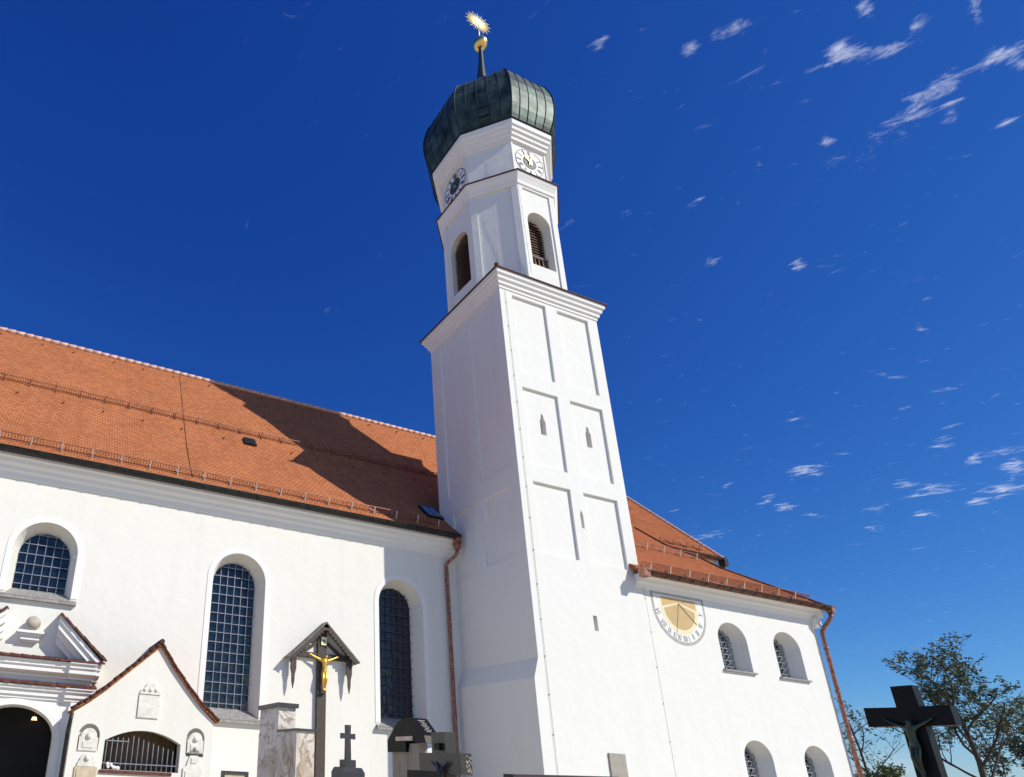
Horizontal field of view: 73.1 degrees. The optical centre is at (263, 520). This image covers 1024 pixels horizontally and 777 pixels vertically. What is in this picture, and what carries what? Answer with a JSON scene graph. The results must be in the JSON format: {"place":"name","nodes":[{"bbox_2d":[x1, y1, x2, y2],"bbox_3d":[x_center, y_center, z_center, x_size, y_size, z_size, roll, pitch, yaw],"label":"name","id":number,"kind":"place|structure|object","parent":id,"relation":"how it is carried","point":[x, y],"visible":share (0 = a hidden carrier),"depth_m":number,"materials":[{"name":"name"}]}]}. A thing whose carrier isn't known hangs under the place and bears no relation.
{"place":"outdoors","nodes":[
{"label":"outdoors","id":0,"kind":"place"},
{"bbox_2d":[407,770,438,776],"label":"dark grave slab","id":1,"kind":"structure","parent":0,"point":[415,773],"depth_m":6.55,"materials":[{"name":"black stone"}]},
{"bbox_2d":[427,744,431,752],"bbox_3d":[2.433,4.272,9.082,0.456,2.086,0.228,10,-22,-18],"label":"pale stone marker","id":2,"kind":"object","parent":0,"point":[429,748],"visible":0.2,"depth_m":9.35,"materials":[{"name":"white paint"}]},
{"bbox_2d":[0,0,1023,776],"label":"sky","id":3,"kind":"structure","parent":0,"point":[798,225],"materials":[{"name":"blue"}]},
{"label":"ground","id":4,"kind":"structure","parent":0,"visible":0},
{"bbox_2d":[0,606,106,776],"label":"entrance portal","id":5,"kind":"object","parent":4,"relation":"on","point":[49,692],"visible":0.98,"depth_m":18.19,"materials":[{"name":"white paint"}]},
{"bbox_2d":[59,639,219,776],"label":"niche chapel","id":6,"kind":"structure","parent":4,"relation":"on","point":[153,715],"depth_m":17.56,"materials":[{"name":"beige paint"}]},
{"bbox_2d":[106,762,119,769],"bbox_3d":[-4.031,6.526,16.776,0.381,0.201,0.143,10,-22,-18],"label":"flower bunch","id":7,"kind":"object","parent":6,"relation":"on","point":[112,766],"visible":1,"depth_m":16.74,"materials":[{"name":"white plant"}]},
{"bbox_2d":[0,327,462,776],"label":"church nave","id":8,"kind":"structure","parent":4,"relation":"on","point":[232,546],"depth_m":22.23,"materials":[{"name":"white paint"}]},
{"bbox_2d":[0,517,83,606],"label":"window","id":9,"kind":"structure","parent":8,"relation":"in","point":[38,567],"depth_m":19.79,"materials":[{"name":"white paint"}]},
{"bbox_2d":[197,548,270,724],"bbox_3d":[-1.009,3.734,21.071,2.257,5.784,0.798,10,-22,-18],"label":"window","id":10,"kind":"structure","parent":8,"relation":"in","point":[225,655],"depth_m":21.17,"materials":[{"name":"blue glass"}]},
{"bbox_2d":[374,575,431,730],"bbox_3d":[4.916,4.753,23.058,2.257,5.632,0.798,10,-22,-18],"label":"window","id":11,"kind":"structure","parent":8,"relation":"in","point":[393,696],"depth_m":23.19,"materials":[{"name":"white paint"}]},
{"bbox_2d":[220,770,248,776],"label":"framed wall grave","id":12,"kind":"object","parent":4,"relation":"on","point":[233,774],"visible":1,"depth_m":16.29,"materials":[{"name":"beige stone"}]},
{"bbox_2d":[257,702,316,776],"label":"marble gravestone","id":13,"kind":"object","parent":4,"relation":"on","point":[285,747],"visible":1,"depth_m":6.65,"materials":[{"name":"grey stone"}]},
{"bbox_2d":[283,622,359,776],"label":"wayside cross","id":14,"kind":"object","parent":4,"relation":"on","point":[322,657],"visible":1,"depth_m":21.22,"materials":[{"name":"brown wood"}]},
{"bbox_2d":[331,725,364,776],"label":"stone cross","id":15,"kind":"object","parent":4,"relation":"on","point":[347,768],"visible":1,"depth_m":9.47,"materials":[{"name":"grey stone"}]},
{"bbox_2d":[387,717,435,776],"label":"capped stele","id":16,"kind":"object","parent":4,"relation":"on","point":[408,736],"visible":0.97,"depth_m":8.31,"materials":[{"name":"stone"}]},
{"bbox_2d":[419,732,472,776],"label":"granite cross","id":17,"kind":"object","parent":4,"relation":"on","point":[444,758],"visible":0.95,"depth_m":7.10,"materials":[{"name":"grey stone"}]},
{"bbox_2d":[419,11,673,776],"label":"bell tower","id":18,"kind":"structure","parent":4,"relation":"on","point":[558,676],"depth_m":23.81,"materials":[{"name":"white paint"}]},
{"bbox_2d":[503,774,612,776],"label":"wide family gravestone","id":19,"kind":"object","parent":4,"relation":"on","point":[517,775],"visible":1,"depth_m":7.90,"materials":[{"name":"brown stone"}]},
{"bbox_2d":[626,495,728,567],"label":"church choir","id":20,"kind":"structure","parent":4,"relation":"on","point":[649,522],"depth_m":34.49,"materials":[{"name":"orange tile"}]},
{"bbox_2d":[629,527,862,776],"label":"sacristy wing","id":21,"kind":"structure","parent":4,"relation":"on","point":[744,687],"depth_m":23.30,"materials":[{"name":"white paint"}]},
{"bbox_2d":[650,590,705,645],"bbox_3d":[15.249,3.515,22.665,2.645,1.854,0.555,10,-22,-18],"label":"sundial","id":22,"kind":"object","parent":21,"relation":"attached to","point":[681,620],"visible":1,"depth_m":22.89,"materials":[{"name":"yellow paint"}]},
{"bbox_2d":[718,630,757,674],"bbox_3d":[17.396,4.861,23.632,1.687,1.701,0.714,10,-22,-18],"label":"window","id":23,"kind":"structure","parent":21,"relation":"in","point":[723,646],"depth_m":23.86,"materials":[{"name":"grey glass"}]},
{"bbox_2d":[744,747,758,776],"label":"window","id":24,"kind":"structure","parent":21,"relation":"in","point":[749,763],"depth_m":22.46,"materials":[{"name":"grey glass"}]},
{"bbox_2d":[773,640,812,682],"bbox_3d":[20.210,5.379,24.563,1.687,1.701,0.714,10,-22,-18],"label":"window","id":25,"kind":"structure","parent":21,"relation":"in","point":[783,676],"depth_m":24.78,"materials":[{"name":"grey glass"}]},
{"bbox_2d":[804,753,815,776],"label":"window","id":26,"kind":"structure","parent":21,"relation":"in","point":[808,767],"depth_m":23.47,"materials":[{"name":"grey glass"}]},
{"bbox_2d":[834,698,907,776],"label":"tree","id":27,"kind":"object","parent":4,"relation":"on","point":[852,717],"visible":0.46,"depth_m":39.17,"materials":[{"name":"green plant"}]},
{"bbox_2d":[854,760,905,776],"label":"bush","id":28,"kind":"object","parent":4,"relation":"on","point":[887,771],"visible":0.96,"depth_m":35.78,"materials":[{"name":"green plant"}]},
{"bbox_2d":[864,685,962,776],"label":"black cross","id":29,"kind":"object","parent":4,"relation":"on","point":[913,717],"visible":1,"depth_m":4.92,"materials":[{"name":"stone"}]},
{"bbox_2d":[881,631,1023,776],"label":"tree","id":30,"kind":"object","parent":4,"relation":"on","point":[938,695],"visible":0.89,"depth_m":38.39,"materials":[{"name":"green plant"}]},
{"bbox_2d":[975,695,1023,776],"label":"tree","id":31,"kind":"object","parent":4,"relation":"on","point":[1013,744],"visible":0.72,"depth_m":41.36,"materials":[{"name":"green plant"}]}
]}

